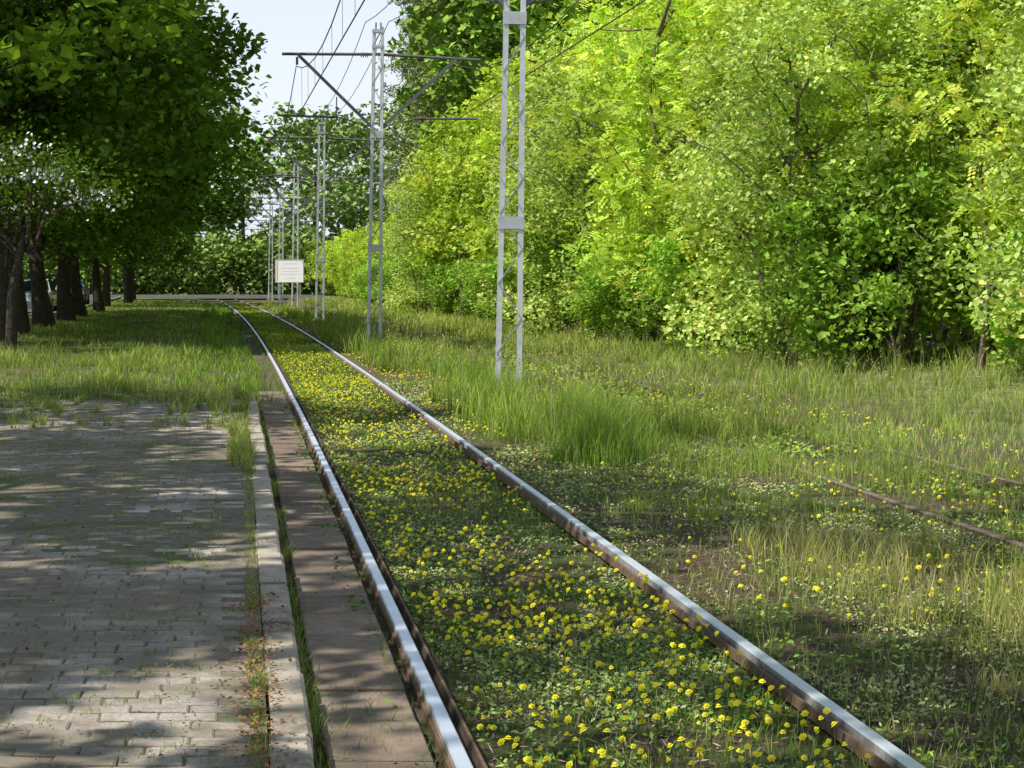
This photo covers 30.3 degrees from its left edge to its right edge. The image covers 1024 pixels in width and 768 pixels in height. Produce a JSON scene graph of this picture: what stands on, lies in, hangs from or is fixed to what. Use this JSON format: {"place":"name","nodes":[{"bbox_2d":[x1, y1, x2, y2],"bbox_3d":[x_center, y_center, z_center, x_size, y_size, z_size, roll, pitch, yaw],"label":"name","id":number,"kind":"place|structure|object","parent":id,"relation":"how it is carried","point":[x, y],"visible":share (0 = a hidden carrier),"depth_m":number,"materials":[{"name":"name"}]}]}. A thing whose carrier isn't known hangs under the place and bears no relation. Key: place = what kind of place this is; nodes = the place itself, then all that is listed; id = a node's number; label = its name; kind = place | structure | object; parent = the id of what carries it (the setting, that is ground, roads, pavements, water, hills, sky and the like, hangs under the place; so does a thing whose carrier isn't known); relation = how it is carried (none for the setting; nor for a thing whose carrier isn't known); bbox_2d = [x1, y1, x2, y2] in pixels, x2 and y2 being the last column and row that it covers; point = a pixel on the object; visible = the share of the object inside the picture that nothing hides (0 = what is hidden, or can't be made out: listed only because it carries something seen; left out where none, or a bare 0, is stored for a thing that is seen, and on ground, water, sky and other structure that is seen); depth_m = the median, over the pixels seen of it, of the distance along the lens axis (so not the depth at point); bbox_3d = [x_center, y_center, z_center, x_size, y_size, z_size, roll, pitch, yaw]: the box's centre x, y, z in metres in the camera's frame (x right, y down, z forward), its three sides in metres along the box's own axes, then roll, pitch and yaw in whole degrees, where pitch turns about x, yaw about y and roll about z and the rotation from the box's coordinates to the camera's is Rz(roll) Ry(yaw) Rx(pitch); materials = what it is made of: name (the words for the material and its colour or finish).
{"place":"outdoors","nodes":[
{"label":"outdoors","id":0,"kind":"place"},
{"bbox_2d":[28,296,120,320],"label":"road","id":1,"kind":"structure","parent":0,"point":[55,313],"depth_m":98.05,"materials":[{"name":"grey asphalt"}]},
{"bbox_2d":[24,279,31,308],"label":"parked car","id":2,"kind":"object","parent":1,"relation":"on","point":[27,284],"visible":0.02,"depth_m":72.65,"materials":[{"name":"paint"}]},
{"bbox_2d":[46,279,56,311],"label":"parked car","id":3,"kind":"object","parent":1,"relation":"on","point":[52,291],"visible":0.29,"depth_m":81.90,"materials":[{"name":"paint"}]},
{"bbox_2d":[55,279,89,304],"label":"parked car","id":4,"kind":"object","parent":1,"relation":"on","point":[86,291],"visible":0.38,"depth_m":105.44,"materials":[{"name":"paint"}]},
{"bbox_2d":[90,295,359,297],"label":"crossing road","id":5,"kind":"structure","parent":0,"point":[207,296],"depth_m":150.55,"materials":[{"name":"grey asphalt"}]},
{"bbox_2d":[0,284,1023,767],"bbox_3d":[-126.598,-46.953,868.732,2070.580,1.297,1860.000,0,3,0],"label":"ground","id":6,"kind":"structure","parent":0,"point":[672,554],"depth_m":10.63,"materials":[{"name":"green plant"}]},
{"bbox_2d":[0,109,154,351],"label":"blossoming hawthorn","id":7,"kind":"object","parent":6,"relation":"on","point":[11,216],"visible":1,"depth_m":37.86,"materials":[{"name":"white plant"}]},
{"bbox_2d":[0,0,198,90],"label":"maple tree","id":8,"kind":"object","parent":6,"relation":"on","point":[34,52],"visible":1,"depth_m":21.86,"materials":[{"name":"green plant"}]},
{"bbox_2d":[23,110,221,311],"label":"lime tree","id":9,"kind":"object","parent":6,"relation":"on","point":[98,304],"visible":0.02,"depth_m":84.58,"materials":[{"name":"green plant"}]},
{"bbox_2d":[25,162,221,306],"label":"lime tree","id":10,"kind":"object","parent":6,"relation":"on","point":[145,258],"visible":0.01,"depth_m":101.91,"materials":[{"name":"green plant"}]},
{"bbox_2d":[56,186,210,300],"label":"lime tree","id":11,"kind":"object","parent":6,"relation":"on","point":[119,266],"visible":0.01,"depth_m":126.49,"materials":[{"name":"green plant"}]},
{"bbox_2d":[0,0,267,342],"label":"lime tree","id":12,"kind":"object","parent":6,"relation":"on","point":[66,109],"visible":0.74,"depth_m":42.04,"materials":[{"name":"green plant"}]},
{"bbox_2d":[28,9,256,326],"bbox_3d":[-15.170,-8.824,58.292,13.166,14.540,12.043,-1,3,-19],"label":"lime tree","id":13,"kind":"object","parent":6,"relation":"on","point":[42,312],"depth_m":58.20,"materials":[{"name":"green plant"}]},
{"bbox_2d":[4,0,283,333],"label":"lime tree","id":14,"kind":"object","parent":6,"relation":"on","point":[188,167],"visible":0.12,"depth_m":51.11,"materials":[{"name":"green plant"}]},
{"bbox_2d":[88,131,203,303],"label":"lime tree","id":15,"kind":"object","parent":6,"relation":"on","point":[168,250],"visible":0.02,"depth_m":113.73,"materials":[{"name":"green plant"}]},
{"bbox_2d":[42,10,264,321],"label":"lime tree","id":16,"kind":"object","parent":6,"relation":"on","point":[65,309],"visible":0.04,"depth_m":66.47,"materials":[{"name":"green plant"}]},
{"bbox_2d":[0,398,313,767],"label":"tram platform","id":17,"kind":"structure","parent":6,"relation":"on","point":[26,745],"depth_m":8.70,"materials":[{"name":"brick"}]},
{"bbox_2d":[46,79,276,316],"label":"lime tree","id":18,"kind":"object","parent":6,"relation":"on","point":[78,301],"visible":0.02,"depth_m":74.63,"materials":[{"name":"green plant"}]},
{"bbox_2d":[132,217,198,299],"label":"lime tree","id":19,"kind":"object","parent":6,"relation":"on","point":[192,242],"visible":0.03,"depth_m":139.74,"materials":[{"name":"green plant"}]},
{"bbox_2d":[0,380,338,767],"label":"pavement weeds","id":20,"kind":"object","parent":6,"relation":"on","point":[241,450],"visible":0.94,"depth_m":13.92,"materials":[{"name":"green plant"}]},
{"bbox_2d":[245,200,302,299],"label":"catenary pole","id":21,"kind":"object","parent":6,"relation":"on","point":[270,234],"visible":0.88,"depth_m":149.52,"materials":[{"name":"metal"}]},
{"bbox_2d":[246,187,316,302],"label":"catenary pole","id":22,"kind":"object","parent":6,"relation":"on","point":[282,219],"visible":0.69,"depth_m":127.54,"materials":[{"name":"metal"}]},
{"bbox_2d":[275,260,303,307],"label":"sign board","id":23,"kind":"object","parent":6,"relation":"on","point":[289,270],"visible":0.88,"depth_m":95.81,"materials":[{"name":"metal"}]},
{"bbox_2d":[249,160,343,307],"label":"catenary pole","id":24,"kind":"object","parent":6,"relation":"on","point":[293,207],"visible":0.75,"depth_m":99.58,"materials":[{"name":"metal"}]},
{"bbox_2d":[289,239,320,294],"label":"black locust tree","id":25,"kind":"object","parent":6,"relation":"on","point":[308,242],"visible":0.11,"depth_m":167.45,"materials":[{"name":"green plant"}]},
{"bbox_2d":[258,118,385,320],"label":"catenary pole","id":26,"kind":"object","parent":6,"relation":"on","point":[323,187],"visible":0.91,"depth_m":73.43,"materials":[{"name":"metal"}]},
{"bbox_2d":[304,242,341,295],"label":"black locust tree","id":27,"kind":"object","parent":6,"relation":"on","point":[332,290],"visible":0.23,"depth_m":162.26,"materials":[{"name":"green plant"}]},
{"bbox_2d":[310,229,356,297],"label":"black locust tree","id":28,"kind":"object","parent":6,"relation":"on","point":[338,247],"visible":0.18,"depth_m":147.79,"materials":[{"name":"green plant"}]},
{"bbox_2d":[313,232,354,295],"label":"black locust tree","id":29,"kind":"object","parent":6,"relation":"on","point":[338,256],"visible":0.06,"depth_m":152.88,"materials":[{"name":"green plant"}]},
{"bbox_2d":[321,236,356,283],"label":"black locust tree","id":30,"kind":"object","parent":6,"relation":"on","point":[325,258],"visible":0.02,"depth_m":158.52,"materials":[{"name":"green plant"}]},
{"bbox_2d":[325,248,357,298],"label":"black locust tree","id":31,"kind":"object","parent":6,"relation":"on","point":[331,261],"visible":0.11,"depth_m":143.36,"materials":[{"name":"green plant"}]},
{"bbox_2d":[259,391,435,767],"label":"concrete track slabs","id":32,"kind":"structure","parent":6,"relation":"on","point":[345,645],"depth_m":8.44,"materials":[{"name":"concrete"}]},
{"bbox_2d":[336,240,358,298],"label":"black locust tree","id":33,"kind":"object","parent":6,"relation":"on","point":[343,272],"visible":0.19,"depth_m":138.53,"materials":[{"name":"green plant"}]},
{"bbox_2d":[217,299,487,767],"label":"tram rail","id":34,"kind":"object","parent":6,"relation":"on","point":[447,727],"visible":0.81,"depth_m":8.68,"materials":[{"name":"silver metal"}]},
{"bbox_2d":[340,222,376,280],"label":"black locust tree","id":35,"kind":"object","parent":6,"relation":"on","point":[349,243],"visible":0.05,"depth_m":134.04,"materials":[{"name":"green plant"}]},
{"bbox_2d":[341,237,376,298],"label":"black locust tree","id":36,"kind":"object","parent":6,"relation":"on","point":[355,251],"visible":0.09,"depth_m":124.57,"materials":[{"name":"green plant"}]},
{"bbox_2d":[346,233,383,286],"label":"black locust tree","id":37,"kind":"object","parent":6,"relation":"on","point":[360,257],"visible":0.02,"depth_m":128.97,"materials":[{"name":"green plant"}]},
{"bbox_2d":[355,227,383,283],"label":"black locust tree","id":38,"kind":"object","parent":6,"relation":"on","point":[364,254],"visible":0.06,"depth_m":120.57,"materials":[{"name":"green plant"}]},
{"bbox_2d":[344,253,396,304],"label":"elder shrub","id":39,"kind":"object","parent":6,"relation":"on","point":[360,291],"visible":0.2,"depth_m":111.28,"materials":[{"name":"green plant"}]},
{"bbox_2d":[277,22,479,343],"bbox_3d":[-3.309,-4.859,46.403,4.952,7.970,0.500,1,3,0],"label":"catenary pole","id":40,"kind":"object","parent":6,"relation":"on","point":[375,248],"visible":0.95,"depth_m":46.27,"materials":[{"name":"metal"}]},
{"bbox_2d":[368,213,402,270],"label":"black locust tree","id":41,"kind":"object","parent":6,"relation":"on","point":[385,235],"visible":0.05,"depth_m":115.65,"materials":[{"name":"green plant"}]},
{"bbox_2d":[365,256,433,309],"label":"elder shrub","id":42,"kind":"object","parent":6,"relation":"on","point":[387,276],"visible":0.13,"depth_m":94.39,"materials":[{"name":"green plant"}]},
{"bbox_2d":[390,177,408,294],"bbox_3d":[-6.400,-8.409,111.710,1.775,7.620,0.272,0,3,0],"label":"tree","id":43,"kind":"object","parent":6,"relation":"on","point":[398,202],"visible":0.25,"depth_m":111.48,"materials":[{"name":"green plant"}]},
{"bbox_2d":[367,0,440,218],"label":"pine tree","id":44,"kind":"object","parent":6,"relation":"on","point":[402,116],"visible":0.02,"depth_m":138.89,"materials":[{"name":"green plant"}]},
{"bbox_2d":[358,0,455,224],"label":"pine tree","id":45,"kind":"object","parent":6,"relation":"on","point":[399,65],"visible":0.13,"depth_m":127.07,"materials":[{"name":"green plant"}]},
{"bbox_2d":[367,0,460,215],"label":"pine tree","id":46,"kind":"object","parent":6,"relation":"on","point":[413,76],"visible":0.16,"depth_m":119.64,"materials":[{"name":"green plant"}]},
{"bbox_2d":[396,196,444,307],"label":"black locust tree","id":47,"kind":"object","parent":6,"relation":"on","point":[409,257],"visible":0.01,"depth_m":93.11,"materials":[{"name":"green plant"}]},
{"bbox_2d":[372,141,477,312],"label":"willow tree","id":48,"kind":"object","parent":6,"relation":"on","point":[399,239],"visible":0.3,"depth_m":83.73,"materials":[{"name":"green plant"}]},
{"bbox_2d":[396,184,476,271],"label":"black locust tree","id":49,"kind":"object","parent":6,"relation":"on","point":[428,230],"depth_m":89.22,"materials":[{"name":"green plant"}]},
{"bbox_2d":[403,73,471,149],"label":"oak tree","id":50,"kind":"object","parent":6,"relation":"on","point":[410,128],"depth_m":123.19,"materials":[{"name":"green plant"}]},
{"bbox_2d":[396,0,489,203],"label":"pine tree","id":51,"kind":"object","parent":6,"relation":"on","point":[463,45],"visible":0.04,"depth_m":114.91,"materials":[{"name":"green plant"}]},
{"bbox_2d":[403,240,491,316],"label":"elder shrub","id":52,"kind":"object","parent":6,"relation":"on","point":[437,283],"visible":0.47,"depth_m":79.21,"materials":[{"name":"green plant"}]},
{"bbox_2d":[384,0,528,177],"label":"oak tree","id":53,"kind":"object","parent":6,"relation":"on","point":[462,79],"visible":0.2,"depth_m":110.10,"materials":[{"name":"green plant"}]},
{"bbox_2d":[396,95,527,282],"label":"black locust tree","id":54,"kind":"object","parent":6,"relation":"on","point":[424,192],"visible":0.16,"depth_m":79.00,"materials":[{"name":"green plant"}]},
{"bbox_2d":[444,256,513,320],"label":"elder shrub","id":55,"kind":"object","parent":6,"relation":"on","point":[473,284],"visible":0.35,"depth_m":69.35,"materials":[{"name":"green plant"}]},
{"bbox_2d":[425,80,547,316],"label":"black locust tree","id":56,"kind":"object","parent":6,"relation":"on","point":[473,128],"visible":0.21,"depth_m":74.53,"materials":[{"name":"green plant"}]},
{"bbox_2d":[464,0,519,95],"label":"pine tree","id":57,"kind":"object","parent":6,"relation":"on","point":[500,36],"depth_m":112.10,"materials":[{"name":"green plant"}]},
{"bbox_2d":[447,28,563,143],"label":"black locust tree","id":58,"kind":"object","parent":6,"relation":"on","point":[493,82],"visible":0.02,"depth_m":94.44,"materials":[{"name":"green plant"}]},
{"bbox_2d":[468,236,544,326],"bbox_3d":[0.468,-3.197,60.899,3.592,3.159,3.642,1,3,14],"label":"elder shrub","id":59,"kind":"object","parent":6,"relation":"on","point":[487,307],"visible":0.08,"depth_m":60.76,"materials":[{"name":"green plant"}]},
{"bbox_2d":[0,402,1023,767],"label":"leaf litter","id":60,"kind":"object","parent":6,"relation":"on","point":[256,692],"visible":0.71,"depth_m":7.55,"materials":[{"name":"brown plant"}]},
{"bbox_2d":[486,0,547,395],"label":"catenary pole","id":61,"kind":"object","parent":6,"relation":"on","point":[517,18],"visible":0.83,"depth_m":25.83,"materials":[{"name":"metal"}]},
{"bbox_2d":[241,0,645,235],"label":"overhead wires","id":62,"kind":"object","parent":61,"relation":"attached to","point":[431,108],"visible":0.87,"depth_m":44.22,"materials":[{"name":"metal"}]},
{"bbox_2d":[22,98,1020,294],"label":"distant trees","id":63,"kind":"object","parent":6,"relation":"on","point":[241,264],"visible":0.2,"depth_m":174.78,"materials":[{"name":"green plant"}]},
{"bbox_2d":[474,35,574,135],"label":"black locust tree","id":64,"kind":"object","parent":6,"relation":"on","point":[533,81],"depth_m":85.09,"materials":[{"name":"green plant"}]},
{"bbox_2d":[458,72,593,317],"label":"black locust tree","id":65,"kind":"object","parent":6,"relation":"on","point":[479,234],"visible":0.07,"depth_m":70.48,"materials":[{"name":"green plant"}]},
{"bbox_2d":[508,6,567,62],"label":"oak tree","id":66,"kind":"object","parent":6,"relation":"on","point":[512,51],"depth_m":101.78,"materials":[{"name":"green plant"}]},
{"bbox_2d":[478,106,611,321],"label":"willow tree","id":67,"kind":"object","parent":6,"relation":"on","point":[491,219],"visible":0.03,"depth_m":65.74,"materials":[{"name":"green plant"}]},
{"bbox_2d":[472,220,621,333],"bbox_3d":[1.770,-3.206,52.972,4.971,4.134,4.901,3,4,41],"label":"elder shrub","id":68,"kind":"object","parent":6,"relation":"on","point":[510,275],"visible":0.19,"depth_m":52.29,"materials":[{"name":"green plant"}]},
{"bbox_2d":[493,0,604,100],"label":"oak tree","id":69,"kind":"object","parent":6,"relation":"on","point":[554,9],"visible":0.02,"depth_m":91.70,"materials":[{"name":"green plant"}]},
{"bbox_2d":[504,72,616,260],"bbox_3d":[3.009,-5.892,60.959,6.561,8.351,6.695,-1,3,-12],"label":"black locust tree","id":70,"kind":"object","parent":6,"relation":"on","point":[527,143],"visible":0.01,"depth_m":60.73,"materials":[{"name":"green plant"}]},
{"bbox_2d":[500,0,642,83],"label":"oak tree","id":71,"kind":"object","parent":6,"relation":"on","point":[535,31],"visible":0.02,"depth_m":79.81,"materials":[{"name":"green plant"}]},
{"bbox_2d":[476,0,678,247],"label":"black locust tree","id":72,"kind":"object","parent":6,"relation":"on","point":[570,22],"visible":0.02,"depth_m":67.31,"materials":[{"name":"green plant"}]},
{"bbox_2d":[235,299,924,767],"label":"tram rail","id":73,"kind":"object","parent":6,"relation":"on","point":[849,729],"visible":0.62,"depth_m":8.61,"materials":[{"name":"silver metal"}]},
{"bbox_2d":[511,16,669,329],"bbox_3d":[3.425,-6.029,55.560,8.284,9.366,7.070,2,4,35],"label":"black locust tree","id":74,"kind":"object","parent":6,"relation":"on","point":[537,123],"visible":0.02,"depth_m":55.23,"materials":[{"name":"green plant"}]},
{"bbox_2d":[476,12,713,337],"bbox_3d":[3.082,-5.564,52.298,8.971,9.302,8.757,-1,3,-24],"label":"willow tree","id":75,"kind":"object","parent":6,"relation":"on","point":[548,198],"visible":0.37,"depth_m":50.73,"materials":[{"name":"green plant"}]},
{"bbox_2d":[536,4,655,116],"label":"black locust tree","id":76,"kind":"object","parent":6,"relation":"on","point":[589,57],"depth_m":78.05,"materials":[{"name":"green plant"}]},
{"bbox_2d":[550,215,684,341],"bbox_3d":[3.104,-2.595,45.975,4.322,3.651,4.261,0,3,-2],"label":"elder shrub","id":77,"kind":"object","parent":6,"relation":"on","point":[608,297],"visible":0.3,"depth_m":45.46,"materials":[{"name":"green plant"}]},
{"bbox_2d":[229,303,1022,767],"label":"dandelion flowers","id":78,"kind":"object","parent":6,"relation":"on","point":[599,663],"visible":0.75,"depth_m":9.44,"materials":[{"name":"yellow plant"}]},
{"bbox_2d":[545,77,734,339],"bbox_3d":[4.679,-4.530,47.768,6.758,7.152,5.768,-2,4,-30],"label":"black locust tree","id":79,"kind":"object","parent":6,"relation":"on","point":[607,148],"visible":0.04,"depth_m":48.02,"materials":[{"name":"green plant"}]},
{"bbox_2d":[268,300,1023,550],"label":"tram rail","id":80,"kind":"object","parent":6,"relation":"on","point":[874,496],"visible":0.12,"depth_m":13.47,"materials":[{"name":"metal"}]},
{"bbox_2d":[281,355,1023,767],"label":"ground cover weeds","id":81,"kind":"object","parent":6,"relation":"on","point":[611,677],"visible":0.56,"depth_m":9.86,"materials":[{"name":"green plant"}]},
{"bbox_2d":[287,300,1023,488],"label":"tram rail","id":82,"kind":"object","parent":6,"relation":"on","point":[1003,480],"visible":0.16,"depth_m":16.66,"materials":[{"name":"metal"}]},
{"bbox_2d":[562,0,782,182],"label":"black locust tree","id":83,"kind":"object","parent":6,"relation":"on","point":[629,2],"visible":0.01,"depth_m":62.12,"materials":[{"name":"green plant"}]},
{"bbox_2d":[595,202,817,353],"bbox_3d":[4.461,-2.690,40.879,5.091,4.410,5.020,-2,4,-26],"label":"elder shrub","id":84,"kind":"object","parent":6,"relation":"on","point":[668,290],"visible":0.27,"depth_m":39.87,"materials":[{"name":"green plant"}]},
{"bbox_2d":[538,0,878,345],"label":"black locust tree","id":85,"kind":"object","parent":6,"relation":"on","point":[637,140],"visible":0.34,"depth_m":42.75,"materials":[{"name":"green plant"}]},
{"bbox_2d":[647,8,777,238],"bbox_3d":[7.805,-6.936,54.639,10.163,11.049,8.675,1,3,20],"label":"black locust tree","id":86,"kind":"object","parent":6,"relation":"on","point":[704,28],"depth_m":53.12,"materials":[{"name":"green plant"}]},
{"bbox_2d":[688,243,800,354],"bbox_3d":[5.429,-1.953,38.450,3.635,3.005,3.686,2,4,35],"label":"elder shrub","id":87,"kind":"object","parent":6,"relation":"on","point":[751,334],"visible":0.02,"depth_m":38.44,"materials":[{"name":"green plant"}]},
{"bbox_2d":[598,0,937,347],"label":"black locust tree","id":88,"kind":"object","parent":6,"relation":"on","point":[661,184],"visible":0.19,"depth_m":38.20,"materials":[{"name":"green plant"}]},
{"bbox_2d":[738,235,899,359],"bbox_3d":[6.046,-1.902,35.901,3.548,3.158,3.599,-3,4,-45],"label":"elder shrub","id":89,"kind":"object","parent":6,"relation":"on","point":[772,339],"visible":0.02,"depth_m":35.66,"materials":[{"name":"green plant"}]},
{"bbox_2d":[648,0,1022,368],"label":"willow tree","id":90,"kind":"object","parent":6,"relation":"on","point":[798,90],"visible":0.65,"depth_m":33.71,"materials":[{"name":"green plant"}]},
{"bbox_2d":[650,0,1023,341],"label":"black locust tree","id":91,"kind":"object","parent":6,"relation":"on","point":[945,332],"depth_m":41.02,"materials":[{"name":"green plant"}]},
{"bbox_2d":[678,0,1009,330],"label":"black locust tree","id":92,"kind":"object","parent":6,"relation":"on","point":[819,45],"depth_m":46.67,"materials":[{"name":"green plant"}]},
{"bbox_2d":[734,3,999,329],"bbox_3d":[11.337,-11.971,52.564,15.511,21.362,17.792,-2,4,-30],"label":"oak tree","id":93,"kind":"object","parent":6,"relation":"on","point":[919,301],"depth_m":52.54,"materials":[{"name":"green plant"}]},
{"bbox_2d":[734,95,1020,366],"bbox_3d":[6.676,-2.597,33.346,5.574,4.942,5.496,0,3,-2],"label":"elder shrub","id":94,"kind":"object","parent":6,"relation":"on","point":[885,288],"visible":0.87,"depth_m":32.43,"materials":[{"name":"green plant"}]},
{"bbox_2d":[768,0,1023,354],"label":"black locust tree","id":95,"kind":"object","parent":6,"relation":"on","point":[844,123],"visible":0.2,"depth_m":34.36,"materials":[{"name":"green plant"}]},
{"bbox_2d":[885,0,1023,370],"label":"black locust tree","id":96,"kind":"object","parent":6,"relation":"on","point":[992,208],"visible":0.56,"depth_m":30.38,"materials":[{"name":"green plant"}]},
{"bbox_2d":[913,0,1023,338],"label":"willow tree","id":97,"kind":"object","parent":6,"relation":"on","point":[1008,79],"visible":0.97,"depth_m":27.53,"materials":[{"name":"green plant"}]},
{"bbox_2d":[947,220,1023,368],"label":"elder shrub","id":98,"kind":"object","parent":6,"relation":"on","point":[1000,336],"visible":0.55,"depth_m":29.15,"materials":[{"name":"green plant"}]},
{"bbox_2d":[53,0,1019,277],"label":"sky","id":99,"kind":"structure","parent":0,"point":[287,25],"materials":[{"name":"white"}]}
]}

